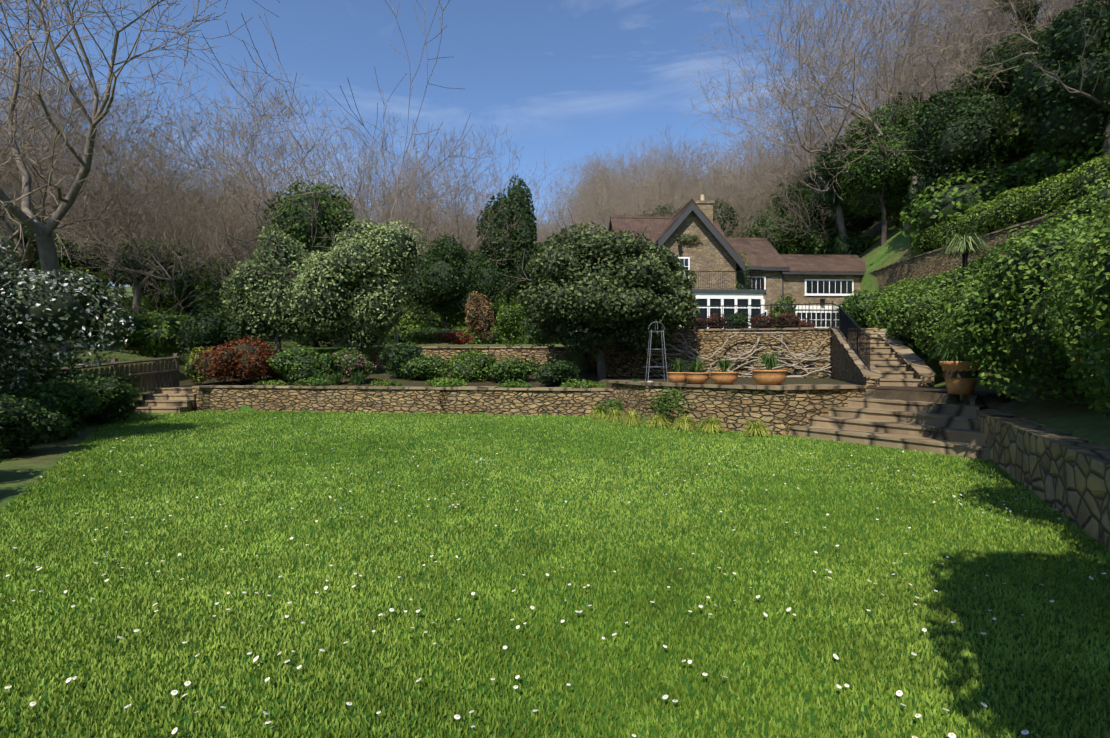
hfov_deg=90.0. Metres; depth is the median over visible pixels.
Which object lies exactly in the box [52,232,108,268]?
ivy tree
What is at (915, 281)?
shrub
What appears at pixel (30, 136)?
bare tree
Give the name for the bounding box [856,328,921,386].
steps
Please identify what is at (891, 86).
bare tree
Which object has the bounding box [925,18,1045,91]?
bare tree
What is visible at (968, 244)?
cordyline head
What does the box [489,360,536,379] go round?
shade shrub
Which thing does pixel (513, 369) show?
shrub
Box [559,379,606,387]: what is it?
shrub
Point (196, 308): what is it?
green bank
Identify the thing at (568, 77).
sky
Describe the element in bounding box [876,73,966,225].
ivy tree
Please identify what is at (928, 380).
cheek
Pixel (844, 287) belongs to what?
house glass
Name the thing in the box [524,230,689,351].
round shade tree
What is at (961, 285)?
shrub
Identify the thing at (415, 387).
wall coping
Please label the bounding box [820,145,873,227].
evergreen shade
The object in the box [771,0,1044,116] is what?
bare tree
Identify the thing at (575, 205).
bare tree
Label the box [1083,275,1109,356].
shade shrub
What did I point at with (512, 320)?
shade shrub
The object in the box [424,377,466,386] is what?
shrub
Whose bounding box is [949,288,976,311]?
shade shrub
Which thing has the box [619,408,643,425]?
sedge
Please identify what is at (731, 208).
evergreen
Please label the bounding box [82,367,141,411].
shrub
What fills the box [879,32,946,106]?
bare tree
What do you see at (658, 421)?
sedge
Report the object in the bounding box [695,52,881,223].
bare tree
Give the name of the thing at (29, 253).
bare tree
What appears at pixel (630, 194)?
bare tree
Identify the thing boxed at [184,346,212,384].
shrub
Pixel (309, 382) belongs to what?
shrub
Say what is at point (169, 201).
bare tree
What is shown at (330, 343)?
shrub
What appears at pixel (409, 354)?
shade shrub
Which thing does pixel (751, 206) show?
bare tree
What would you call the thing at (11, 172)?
bare tree
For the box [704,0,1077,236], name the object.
bare tree
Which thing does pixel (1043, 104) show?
evergreen
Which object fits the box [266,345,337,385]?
shrub
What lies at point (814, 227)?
ivy shade tree
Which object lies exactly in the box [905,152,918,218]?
ivy shade tree
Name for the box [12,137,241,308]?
bare tree
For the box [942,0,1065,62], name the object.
bare tree
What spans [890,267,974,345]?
shrub
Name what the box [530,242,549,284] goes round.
evergreen
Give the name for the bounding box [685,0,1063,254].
bare tree
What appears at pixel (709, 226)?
house fascia
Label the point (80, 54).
bare tree
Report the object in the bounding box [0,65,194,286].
bare tree
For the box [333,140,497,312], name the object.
bare tree
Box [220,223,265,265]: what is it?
evergreen
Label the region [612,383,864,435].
pot wall
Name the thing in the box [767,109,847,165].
bare tree
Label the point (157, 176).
bare tree
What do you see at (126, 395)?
shade shrub
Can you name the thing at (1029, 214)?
lane hedge
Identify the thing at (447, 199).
bare tree
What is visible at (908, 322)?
shade shrub
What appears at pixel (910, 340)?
shade shrub
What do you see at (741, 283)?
climber balcony shade
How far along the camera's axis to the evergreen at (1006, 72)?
33.80 m
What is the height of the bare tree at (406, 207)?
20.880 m
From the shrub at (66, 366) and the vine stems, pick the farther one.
the vine stems
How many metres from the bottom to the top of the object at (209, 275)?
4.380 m
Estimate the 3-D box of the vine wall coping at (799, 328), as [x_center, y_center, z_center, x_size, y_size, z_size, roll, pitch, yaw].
[6.532,-1.631,23.171,10.001,0.086,2.451,0,1,2]
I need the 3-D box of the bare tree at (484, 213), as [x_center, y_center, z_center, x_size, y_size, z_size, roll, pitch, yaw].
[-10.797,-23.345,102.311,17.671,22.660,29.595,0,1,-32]
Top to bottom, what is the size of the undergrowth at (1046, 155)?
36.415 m
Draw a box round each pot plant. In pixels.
[669,359,687,371]
[685,358,707,372]
[711,356,734,371]
[752,351,785,369]
[922,331,969,361]
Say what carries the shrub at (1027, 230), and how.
on the ground at (22, 472)
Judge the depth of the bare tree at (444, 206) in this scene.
93.86 m
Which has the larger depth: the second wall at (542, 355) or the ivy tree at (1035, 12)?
the ivy tree at (1035, 12)
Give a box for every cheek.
[832,331,878,385]
[888,345,933,386]
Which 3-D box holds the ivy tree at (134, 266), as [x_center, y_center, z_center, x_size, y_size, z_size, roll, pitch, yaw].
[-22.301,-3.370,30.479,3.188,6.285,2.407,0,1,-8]
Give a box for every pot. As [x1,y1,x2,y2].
[667,372,689,382]
[684,372,709,383]
[710,372,738,384]
[751,370,787,384]
[939,361,979,394]
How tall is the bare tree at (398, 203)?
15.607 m
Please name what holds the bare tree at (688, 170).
on the ground at (22, 472)
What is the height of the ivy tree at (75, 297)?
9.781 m
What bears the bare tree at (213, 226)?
on the ground at (22, 472)
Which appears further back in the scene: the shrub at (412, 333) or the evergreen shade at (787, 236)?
the evergreen shade at (787, 236)
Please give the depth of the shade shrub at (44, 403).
11.22 m
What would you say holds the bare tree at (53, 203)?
on the ground at (22, 472)
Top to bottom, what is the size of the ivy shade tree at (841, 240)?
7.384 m
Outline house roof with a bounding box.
[608,198,865,272]
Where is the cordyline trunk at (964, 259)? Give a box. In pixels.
[962,253,967,276]
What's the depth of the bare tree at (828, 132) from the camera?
95.92 m
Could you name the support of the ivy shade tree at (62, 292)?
attached to the ivy tree at (75, 297)
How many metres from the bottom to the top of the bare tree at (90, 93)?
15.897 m
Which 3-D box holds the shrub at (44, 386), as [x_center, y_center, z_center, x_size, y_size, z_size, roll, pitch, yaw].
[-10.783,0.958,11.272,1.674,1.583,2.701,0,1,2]
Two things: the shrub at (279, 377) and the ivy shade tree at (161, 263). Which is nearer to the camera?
the shrub at (279, 377)
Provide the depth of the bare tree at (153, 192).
26.44 m
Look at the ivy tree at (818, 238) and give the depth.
50.77 m
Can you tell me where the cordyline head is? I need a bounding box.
[936,223,993,259]
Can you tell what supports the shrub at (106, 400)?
on the ground at (22, 472)
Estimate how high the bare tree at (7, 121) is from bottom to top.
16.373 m
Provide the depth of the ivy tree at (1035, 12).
33.95 m
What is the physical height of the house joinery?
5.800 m
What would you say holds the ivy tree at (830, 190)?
on the ground at (22, 472)
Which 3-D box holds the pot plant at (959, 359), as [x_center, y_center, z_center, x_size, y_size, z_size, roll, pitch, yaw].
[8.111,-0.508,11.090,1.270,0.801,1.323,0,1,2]
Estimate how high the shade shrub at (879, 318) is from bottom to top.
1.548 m
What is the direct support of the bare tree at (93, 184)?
on the ground at (22, 472)
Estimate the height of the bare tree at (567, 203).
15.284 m
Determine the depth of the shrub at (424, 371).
21.26 m
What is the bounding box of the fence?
[42,353,178,393]
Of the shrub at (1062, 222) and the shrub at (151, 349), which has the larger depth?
the shrub at (151, 349)
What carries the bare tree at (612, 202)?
on the ground at (22, 472)
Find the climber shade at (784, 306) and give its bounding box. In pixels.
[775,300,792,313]
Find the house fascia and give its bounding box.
[656,203,864,300]
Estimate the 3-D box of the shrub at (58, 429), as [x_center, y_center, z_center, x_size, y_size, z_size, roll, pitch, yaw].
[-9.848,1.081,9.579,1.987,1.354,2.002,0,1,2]
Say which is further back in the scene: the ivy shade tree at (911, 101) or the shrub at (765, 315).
the ivy shade tree at (911, 101)
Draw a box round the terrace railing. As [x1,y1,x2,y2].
[695,301,871,370]
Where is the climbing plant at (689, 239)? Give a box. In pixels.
[675,233,701,244]
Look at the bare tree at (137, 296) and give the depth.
28.68 m
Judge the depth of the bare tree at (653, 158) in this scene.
129.75 m
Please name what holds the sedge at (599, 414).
on the ground at (22, 472)
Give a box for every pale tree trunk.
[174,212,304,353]
[215,174,361,352]
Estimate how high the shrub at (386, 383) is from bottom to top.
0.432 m
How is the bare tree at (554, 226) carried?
on the ground at (22, 472)
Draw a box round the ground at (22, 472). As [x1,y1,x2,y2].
[0,144,1109,737]
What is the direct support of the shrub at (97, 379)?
on the ground at (22, 472)
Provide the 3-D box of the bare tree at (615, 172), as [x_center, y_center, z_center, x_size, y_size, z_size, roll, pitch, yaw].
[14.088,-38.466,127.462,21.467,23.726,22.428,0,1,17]
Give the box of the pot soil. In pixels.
[943,370,978,377]
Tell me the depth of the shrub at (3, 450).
7.71 m
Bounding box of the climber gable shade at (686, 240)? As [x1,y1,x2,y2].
[679,235,697,242]
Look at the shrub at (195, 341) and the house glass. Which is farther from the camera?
the house glass
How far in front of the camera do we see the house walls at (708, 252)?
35.86 m
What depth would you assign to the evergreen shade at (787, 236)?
53.09 m
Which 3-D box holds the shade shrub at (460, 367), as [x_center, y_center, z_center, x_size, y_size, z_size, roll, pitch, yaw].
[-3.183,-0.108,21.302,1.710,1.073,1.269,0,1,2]
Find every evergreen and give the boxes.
[160,156,355,346]
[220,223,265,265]
[403,232,502,343]
[416,175,582,308]
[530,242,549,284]
[590,196,679,227]
[679,198,767,237]
[742,182,834,253]
[784,167,835,234]
[795,90,922,245]
[811,113,888,239]
[875,72,1030,206]
[893,6,1066,163]
[1008,0,1109,163]
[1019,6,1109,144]
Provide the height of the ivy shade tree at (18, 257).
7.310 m
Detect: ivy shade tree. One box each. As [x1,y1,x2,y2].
[0,206,34,278]
[40,284,73,370]
[53,236,103,261]
[118,256,167,349]
[163,272,223,363]
[808,157,850,254]
[808,225,848,248]
[897,77,971,220]
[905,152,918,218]
[997,0,1100,22]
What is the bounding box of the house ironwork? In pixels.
[678,244,824,302]
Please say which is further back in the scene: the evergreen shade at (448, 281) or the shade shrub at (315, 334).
the evergreen shade at (448, 281)
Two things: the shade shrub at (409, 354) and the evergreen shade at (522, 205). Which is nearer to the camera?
the shade shrub at (409, 354)
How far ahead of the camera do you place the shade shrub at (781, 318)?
23.03 m
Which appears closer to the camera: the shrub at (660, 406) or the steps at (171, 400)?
the shrub at (660, 406)
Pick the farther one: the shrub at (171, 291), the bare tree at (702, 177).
the bare tree at (702, 177)
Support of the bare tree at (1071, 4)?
on the ground at (22, 472)
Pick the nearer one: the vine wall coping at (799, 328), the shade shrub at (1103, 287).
the shade shrub at (1103, 287)
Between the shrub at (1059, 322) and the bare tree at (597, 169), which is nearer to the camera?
the shrub at (1059, 322)
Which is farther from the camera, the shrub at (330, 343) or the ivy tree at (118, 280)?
the ivy tree at (118, 280)
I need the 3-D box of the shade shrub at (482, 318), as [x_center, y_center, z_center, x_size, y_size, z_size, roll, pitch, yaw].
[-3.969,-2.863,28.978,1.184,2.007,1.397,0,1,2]
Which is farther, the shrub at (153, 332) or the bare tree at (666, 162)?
the bare tree at (666, 162)
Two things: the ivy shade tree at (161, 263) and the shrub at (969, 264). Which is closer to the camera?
the shrub at (969, 264)
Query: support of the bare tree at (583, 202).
on the ground at (22, 472)
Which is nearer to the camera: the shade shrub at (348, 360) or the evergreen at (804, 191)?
the shade shrub at (348, 360)
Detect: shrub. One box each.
[0,231,135,399]
[0,283,88,342]
[0,338,37,389]
[0,384,89,424]
[0,394,69,459]
[0,401,56,451]
[0,440,6,462]
[1,343,61,384]
[1,378,101,441]
[10,343,48,380]
[32,373,129,421]
[36,369,141,425]
[38,378,114,429]
[50,356,76,372]
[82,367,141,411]
[102,373,138,388]
[175,300,249,353]
[181,313,244,350]
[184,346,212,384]
[186,353,207,378]
[193,335,283,384]
[200,343,280,377]
[252,379,287,385]
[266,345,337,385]
[269,353,293,381]
[274,349,332,380]
[294,377,336,385]
[295,329,338,346]
[304,330,327,340]
[333,348,376,384]
[333,353,373,378]
[369,380,402,385]
[378,340,423,378]
[382,344,418,377]
[400,353,449,379]
[404,358,448,378]
[405,327,453,342]
[412,329,443,340]
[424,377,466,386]
[432,331,472,344]
[435,332,468,342]
[440,348,496,382]
[449,352,493,379]
[465,290,495,338]
[467,295,490,332]
[485,356,539,382]
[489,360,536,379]
[496,302,526,346]
[497,378,530,387]
[500,307,526,340]
[523,320,556,346]
[526,321,553,342]
[535,358,579,385]
[539,361,572,382]
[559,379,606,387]
[593,398,622,415]
[649,387,693,424]
[683,317,704,328]
[688,319,702,328]
[703,313,727,328]
[703,316,724,328]
[726,312,751,328]
[728,313,747,328]
[750,313,775,327]
[751,316,773,327]
[769,310,780,327]
[775,311,800,327]
[779,313,797,327]
[791,318,814,327]
[838,290,895,327]
[843,294,883,326]
[864,290,914,339]
[872,295,897,327]
[875,274,945,294]
[882,273,948,293]
[885,285,947,362]
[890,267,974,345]
[896,294,926,350]
[899,274,964,329]
[908,290,966,360]
[915,300,950,350]
[928,260,988,288]
[931,216,1109,404]
[938,272,997,360]
[948,247,1003,274]
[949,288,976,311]
[957,240,1088,374]
[965,223,1093,378]
[1013,214,1103,241]
[1036,174,1109,228]
[1042,223,1109,411]
[1051,215,1100,234]
[1053,214,1109,420]
[1059,187,1109,221]
[1081,200,1109,227]
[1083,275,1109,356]
[1098,255,1109,302]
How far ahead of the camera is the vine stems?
22.23 m
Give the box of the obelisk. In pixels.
[645,321,667,381]
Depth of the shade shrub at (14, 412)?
9.57 m
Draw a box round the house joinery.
[678,257,853,328]
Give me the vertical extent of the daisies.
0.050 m
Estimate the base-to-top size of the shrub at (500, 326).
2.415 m
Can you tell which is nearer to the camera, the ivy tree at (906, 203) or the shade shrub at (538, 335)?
the shade shrub at (538, 335)
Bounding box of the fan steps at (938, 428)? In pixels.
[788,388,989,459]
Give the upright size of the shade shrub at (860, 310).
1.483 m
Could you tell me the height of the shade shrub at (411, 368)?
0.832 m
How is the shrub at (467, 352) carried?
on the ground at (22, 472)
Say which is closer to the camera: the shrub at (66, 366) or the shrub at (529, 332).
the shrub at (66, 366)
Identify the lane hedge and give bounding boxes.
[909,154,1109,255]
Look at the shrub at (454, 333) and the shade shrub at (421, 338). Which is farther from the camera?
the shade shrub at (421, 338)
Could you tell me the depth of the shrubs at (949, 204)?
31.04 m
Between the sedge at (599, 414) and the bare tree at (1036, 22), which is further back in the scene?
the bare tree at (1036, 22)
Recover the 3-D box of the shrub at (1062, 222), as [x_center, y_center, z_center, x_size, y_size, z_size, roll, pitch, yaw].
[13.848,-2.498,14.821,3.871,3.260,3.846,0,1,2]
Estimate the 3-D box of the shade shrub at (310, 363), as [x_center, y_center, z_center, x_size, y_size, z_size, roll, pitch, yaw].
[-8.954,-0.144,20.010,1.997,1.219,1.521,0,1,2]
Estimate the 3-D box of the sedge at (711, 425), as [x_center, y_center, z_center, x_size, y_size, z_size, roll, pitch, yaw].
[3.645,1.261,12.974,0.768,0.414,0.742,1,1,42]
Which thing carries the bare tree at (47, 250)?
on the ground at (22, 472)
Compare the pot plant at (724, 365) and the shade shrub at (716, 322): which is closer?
the pot plant at (724, 365)
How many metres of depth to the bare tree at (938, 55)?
51.27 m
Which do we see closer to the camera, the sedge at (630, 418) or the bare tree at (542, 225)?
the sedge at (630, 418)
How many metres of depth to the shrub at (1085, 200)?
16.96 m
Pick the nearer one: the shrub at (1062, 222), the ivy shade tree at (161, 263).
the shrub at (1062, 222)
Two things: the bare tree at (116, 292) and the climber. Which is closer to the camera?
the climber
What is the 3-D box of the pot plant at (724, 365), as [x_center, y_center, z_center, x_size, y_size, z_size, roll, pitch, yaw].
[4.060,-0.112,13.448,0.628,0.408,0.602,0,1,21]
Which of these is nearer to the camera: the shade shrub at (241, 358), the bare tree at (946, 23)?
the shade shrub at (241, 358)
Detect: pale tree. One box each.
[219,224,313,343]
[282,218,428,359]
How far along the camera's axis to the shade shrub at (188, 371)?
19.83 m
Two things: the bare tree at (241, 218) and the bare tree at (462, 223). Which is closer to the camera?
the bare tree at (241, 218)
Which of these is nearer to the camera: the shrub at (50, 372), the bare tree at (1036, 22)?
the shrub at (50, 372)
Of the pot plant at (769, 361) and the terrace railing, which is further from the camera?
the terrace railing
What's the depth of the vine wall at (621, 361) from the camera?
22.81 m
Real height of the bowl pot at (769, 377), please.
0.360 m
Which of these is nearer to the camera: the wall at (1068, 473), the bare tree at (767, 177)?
the wall at (1068, 473)
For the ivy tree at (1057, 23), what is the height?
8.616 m
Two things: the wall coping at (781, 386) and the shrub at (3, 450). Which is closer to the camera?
the shrub at (3, 450)
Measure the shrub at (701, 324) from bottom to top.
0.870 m
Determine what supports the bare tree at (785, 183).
on the ground at (22, 472)
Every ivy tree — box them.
[0,207,51,282]
[24,262,85,372]
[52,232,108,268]
[63,212,110,277]
[87,258,128,302]
[109,248,173,348]
[116,271,163,310]
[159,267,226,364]
[803,150,854,254]
[805,220,855,253]
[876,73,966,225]
[876,126,922,228]
[991,0,1102,157]
[1046,1,1107,56]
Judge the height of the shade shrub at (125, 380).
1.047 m
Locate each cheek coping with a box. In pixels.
[831,327,881,376]
[868,325,935,374]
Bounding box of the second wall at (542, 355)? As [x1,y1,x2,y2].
[366,348,592,372]
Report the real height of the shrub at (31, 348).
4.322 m
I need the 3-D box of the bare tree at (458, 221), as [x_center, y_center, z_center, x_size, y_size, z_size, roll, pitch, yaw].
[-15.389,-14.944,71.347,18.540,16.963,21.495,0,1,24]
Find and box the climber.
[770,294,796,316]
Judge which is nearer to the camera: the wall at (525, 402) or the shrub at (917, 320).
the shrub at (917, 320)
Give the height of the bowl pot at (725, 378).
0.300 m
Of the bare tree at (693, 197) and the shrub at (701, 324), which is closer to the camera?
the shrub at (701, 324)
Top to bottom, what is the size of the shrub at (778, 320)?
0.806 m
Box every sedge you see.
[588,405,607,419]
[601,408,624,421]
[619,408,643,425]
[643,412,670,428]
[671,413,700,430]
[696,414,725,433]
[741,418,771,437]
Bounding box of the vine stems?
[646,332,833,377]
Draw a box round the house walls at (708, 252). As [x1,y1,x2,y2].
[659,200,860,314]
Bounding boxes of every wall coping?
[192,385,612,390]
[371,346,565,347]
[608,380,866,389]
[675,327,834,330]
[868,210,1062,272]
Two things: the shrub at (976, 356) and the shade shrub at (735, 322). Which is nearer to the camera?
the shrub at (976, 356)
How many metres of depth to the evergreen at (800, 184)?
62.03 m
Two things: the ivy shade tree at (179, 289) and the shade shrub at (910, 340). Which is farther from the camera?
the ivy shade tree at (179, 289)
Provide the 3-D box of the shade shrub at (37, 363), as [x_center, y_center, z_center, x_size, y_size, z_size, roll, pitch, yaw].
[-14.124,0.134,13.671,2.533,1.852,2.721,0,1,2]
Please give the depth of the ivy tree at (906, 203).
37.10 m
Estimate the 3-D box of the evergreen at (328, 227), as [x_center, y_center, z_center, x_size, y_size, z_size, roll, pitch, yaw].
[-13.800,-5.689,30.158,10.099,10.380,7.446,0,1,2]
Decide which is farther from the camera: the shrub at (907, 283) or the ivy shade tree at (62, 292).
the shrub at (907, 283)
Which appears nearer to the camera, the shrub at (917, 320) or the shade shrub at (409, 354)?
the shrub at (917, 320)
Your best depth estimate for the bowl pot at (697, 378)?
13.71 m
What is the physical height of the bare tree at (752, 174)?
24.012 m
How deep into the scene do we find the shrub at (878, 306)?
20.91 m
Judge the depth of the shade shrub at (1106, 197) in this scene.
16.79 m
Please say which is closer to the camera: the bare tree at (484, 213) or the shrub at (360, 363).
the shrub at (360, 363)
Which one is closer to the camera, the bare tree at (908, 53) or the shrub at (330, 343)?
the shrub at (330, 343)
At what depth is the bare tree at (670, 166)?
116.04 m
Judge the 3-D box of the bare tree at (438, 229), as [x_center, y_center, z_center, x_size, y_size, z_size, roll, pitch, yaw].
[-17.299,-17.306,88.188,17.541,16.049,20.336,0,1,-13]
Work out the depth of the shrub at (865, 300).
22.57 m
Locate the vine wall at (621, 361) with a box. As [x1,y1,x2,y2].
[593,329,831,377]
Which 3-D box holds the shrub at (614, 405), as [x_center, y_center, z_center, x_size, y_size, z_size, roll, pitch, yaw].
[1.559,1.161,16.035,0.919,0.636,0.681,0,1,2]
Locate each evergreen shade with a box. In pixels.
[228,230,259,265]
[267,191,349,255]
[411,240,496,316]
[482,185,535,297]
[713,205,732,234]
[752,189,832,253]
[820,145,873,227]
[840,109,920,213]
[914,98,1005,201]
[960,35,1048,119]
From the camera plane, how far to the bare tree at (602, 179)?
135.46 m
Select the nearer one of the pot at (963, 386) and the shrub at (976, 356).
the shrub at (976, 356)
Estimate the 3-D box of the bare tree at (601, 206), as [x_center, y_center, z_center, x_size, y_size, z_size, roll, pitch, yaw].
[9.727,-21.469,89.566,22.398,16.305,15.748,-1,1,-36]
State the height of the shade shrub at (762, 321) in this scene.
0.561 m
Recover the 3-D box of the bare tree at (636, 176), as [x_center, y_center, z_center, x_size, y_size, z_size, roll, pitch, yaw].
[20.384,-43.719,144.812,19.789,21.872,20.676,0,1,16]
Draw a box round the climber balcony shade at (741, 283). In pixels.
[736,267,747,288]
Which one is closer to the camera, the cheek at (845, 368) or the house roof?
the cheek at (845, 368)
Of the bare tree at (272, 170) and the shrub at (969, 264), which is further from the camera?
the bare tree at (272, 170)
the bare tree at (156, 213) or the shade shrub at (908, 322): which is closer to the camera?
the shade shrub at (908, 322)
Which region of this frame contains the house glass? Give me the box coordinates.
[680,259,851,328]
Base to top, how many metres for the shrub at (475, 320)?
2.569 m
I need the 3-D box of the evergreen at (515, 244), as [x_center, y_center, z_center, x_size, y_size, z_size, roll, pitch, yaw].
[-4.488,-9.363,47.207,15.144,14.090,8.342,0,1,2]
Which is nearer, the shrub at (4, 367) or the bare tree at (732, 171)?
the shrub at (4, 367)
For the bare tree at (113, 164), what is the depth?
48.21 m
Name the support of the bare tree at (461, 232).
on the ground at (22, 472)
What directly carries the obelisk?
on the ground at (22, 472)
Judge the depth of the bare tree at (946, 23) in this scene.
56.33 m
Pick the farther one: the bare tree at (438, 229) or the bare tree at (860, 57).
the bare tree at (438, 229)
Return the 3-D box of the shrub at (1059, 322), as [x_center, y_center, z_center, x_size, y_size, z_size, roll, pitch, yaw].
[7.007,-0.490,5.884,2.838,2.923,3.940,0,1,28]
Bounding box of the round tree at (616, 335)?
[495,209,699,379]
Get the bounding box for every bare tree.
[0,0,182,133]
[0,0,279,360]
[0,7,247,274]
[0,38,273,316]
[0,51,279,307]
[0,62,122,261]
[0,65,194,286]
[0,72,87,226]
[0,114,239,246]
[0,117,266,352]
[0,126,140,262]
[0,137,91,246]
[1,184,129,284]
[3,100,222,265]
[7,168,237,301]
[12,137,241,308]
[48,126,291,266]
[66,153,218,294]
[72,119,223,257]
[126,50,426,337]
[130,130,376,266]
[140,188,271,259]
[162,109,396,266]
[194,195,278,263]
[266,117,524,288]
[314,147,461,270]
[315,111,572,269]
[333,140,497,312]
[352,174,489,233]
[360,179,451,239]
[395,138,607,306]
[397,191,489,253]
[404,201,479,250]
[433,205,480,255]
[436,211,477,246]
[452,190,548,245]
[475,205,576,248]
[534,183,634,241]
[535,173,610,236]
[536,210,583,242]
[540,147,709,247]
[542,145,643,226]
[544,189,592,220]
[549,181,649,229]
[550,154,691,229]
[551,142,637,227]
[553,146,701,230]
[556,168,671,235]
[558,186,648,234]
[567,141,661,226]
[572,160,624,215]
[581,137,818,235]
[595,130,755,226]
[603,123,696,202]
[607,159,669,213]
[618,140,708,205]
[619,152,801,241]
[626,137,778,236]
[642,151,721,196]
[664,139,760,225]
[672,139,787,232]
[679,0,1068,196]
[683,119,815,231]
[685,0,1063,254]
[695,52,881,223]
[703,144,774,185]
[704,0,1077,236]
[707,102,904,254]
[711,141,801,209]
[722,136,828,226]
[727,144,800,222]
[729,182,781,222]
[735,103,861,214]
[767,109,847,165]
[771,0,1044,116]
[782,97,870,164]
[806,0,1004,106]
[806,56,952,161]
[811,0,1042,120]
[814,65,941,141]
[837,0,1082,51]
[854,0,1066,98]
[854,3,1054,119]
[856,0,1090,111]
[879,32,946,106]
[901,0,1101,100]
[919,1,1064,88]
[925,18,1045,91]
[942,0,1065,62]
[959,0,1108,66]
[961,0,1109,58]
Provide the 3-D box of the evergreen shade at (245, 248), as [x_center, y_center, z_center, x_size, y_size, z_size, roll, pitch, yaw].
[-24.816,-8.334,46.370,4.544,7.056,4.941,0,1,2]
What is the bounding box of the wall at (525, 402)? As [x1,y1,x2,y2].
[192,388,612,415]
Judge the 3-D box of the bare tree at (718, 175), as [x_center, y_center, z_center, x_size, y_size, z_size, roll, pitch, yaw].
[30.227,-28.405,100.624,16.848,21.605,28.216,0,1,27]
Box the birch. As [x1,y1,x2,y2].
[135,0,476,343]
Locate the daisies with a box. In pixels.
[4,417,1105,737]
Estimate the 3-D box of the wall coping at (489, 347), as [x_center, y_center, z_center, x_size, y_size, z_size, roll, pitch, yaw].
[-3.279,-0.939,24.193,9.820,0.076,0.856,0,1,2]
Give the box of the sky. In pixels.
[0,0,1058,286]
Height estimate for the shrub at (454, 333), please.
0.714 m
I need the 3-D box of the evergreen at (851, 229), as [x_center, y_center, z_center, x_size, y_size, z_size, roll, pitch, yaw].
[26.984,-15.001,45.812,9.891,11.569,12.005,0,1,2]
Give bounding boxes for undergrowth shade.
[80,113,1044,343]
[161,152,1042,343]
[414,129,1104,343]
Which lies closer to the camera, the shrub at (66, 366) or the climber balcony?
the shrub at (66, 366)
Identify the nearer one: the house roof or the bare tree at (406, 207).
the house roof
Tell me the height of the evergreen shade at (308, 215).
6.509 m
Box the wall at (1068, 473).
[976,409,1109,550]
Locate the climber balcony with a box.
[736,252,749,288]
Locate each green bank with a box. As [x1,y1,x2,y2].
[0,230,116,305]
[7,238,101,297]
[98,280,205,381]
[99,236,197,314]
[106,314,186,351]
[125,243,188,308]
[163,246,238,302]
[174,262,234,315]
[184,285,231,315]
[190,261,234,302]
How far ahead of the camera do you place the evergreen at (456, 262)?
40.66 m
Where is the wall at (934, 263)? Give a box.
[875,216,1057,290]
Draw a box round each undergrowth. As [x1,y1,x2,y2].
[100,118,1107,343]
[111,111,1049,343]
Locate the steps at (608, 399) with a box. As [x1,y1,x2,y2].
[605,398,624,418]
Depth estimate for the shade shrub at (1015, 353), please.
8.07 m
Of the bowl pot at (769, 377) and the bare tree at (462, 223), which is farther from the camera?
the bare tree at (462, 223)
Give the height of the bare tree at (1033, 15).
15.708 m
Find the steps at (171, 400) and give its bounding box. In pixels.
[126,387,195,412]
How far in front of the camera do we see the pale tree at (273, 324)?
22.45 m
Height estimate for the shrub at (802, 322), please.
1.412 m
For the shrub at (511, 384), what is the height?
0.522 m
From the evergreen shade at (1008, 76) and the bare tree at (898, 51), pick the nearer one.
the evergreen shade at (1008, 76)
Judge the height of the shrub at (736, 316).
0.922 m
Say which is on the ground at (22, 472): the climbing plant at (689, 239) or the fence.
the fence
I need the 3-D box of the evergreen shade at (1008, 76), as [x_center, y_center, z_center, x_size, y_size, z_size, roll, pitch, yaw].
[28.678,-18.002,35.072,5.530,5.489,5.543,0,1,2]

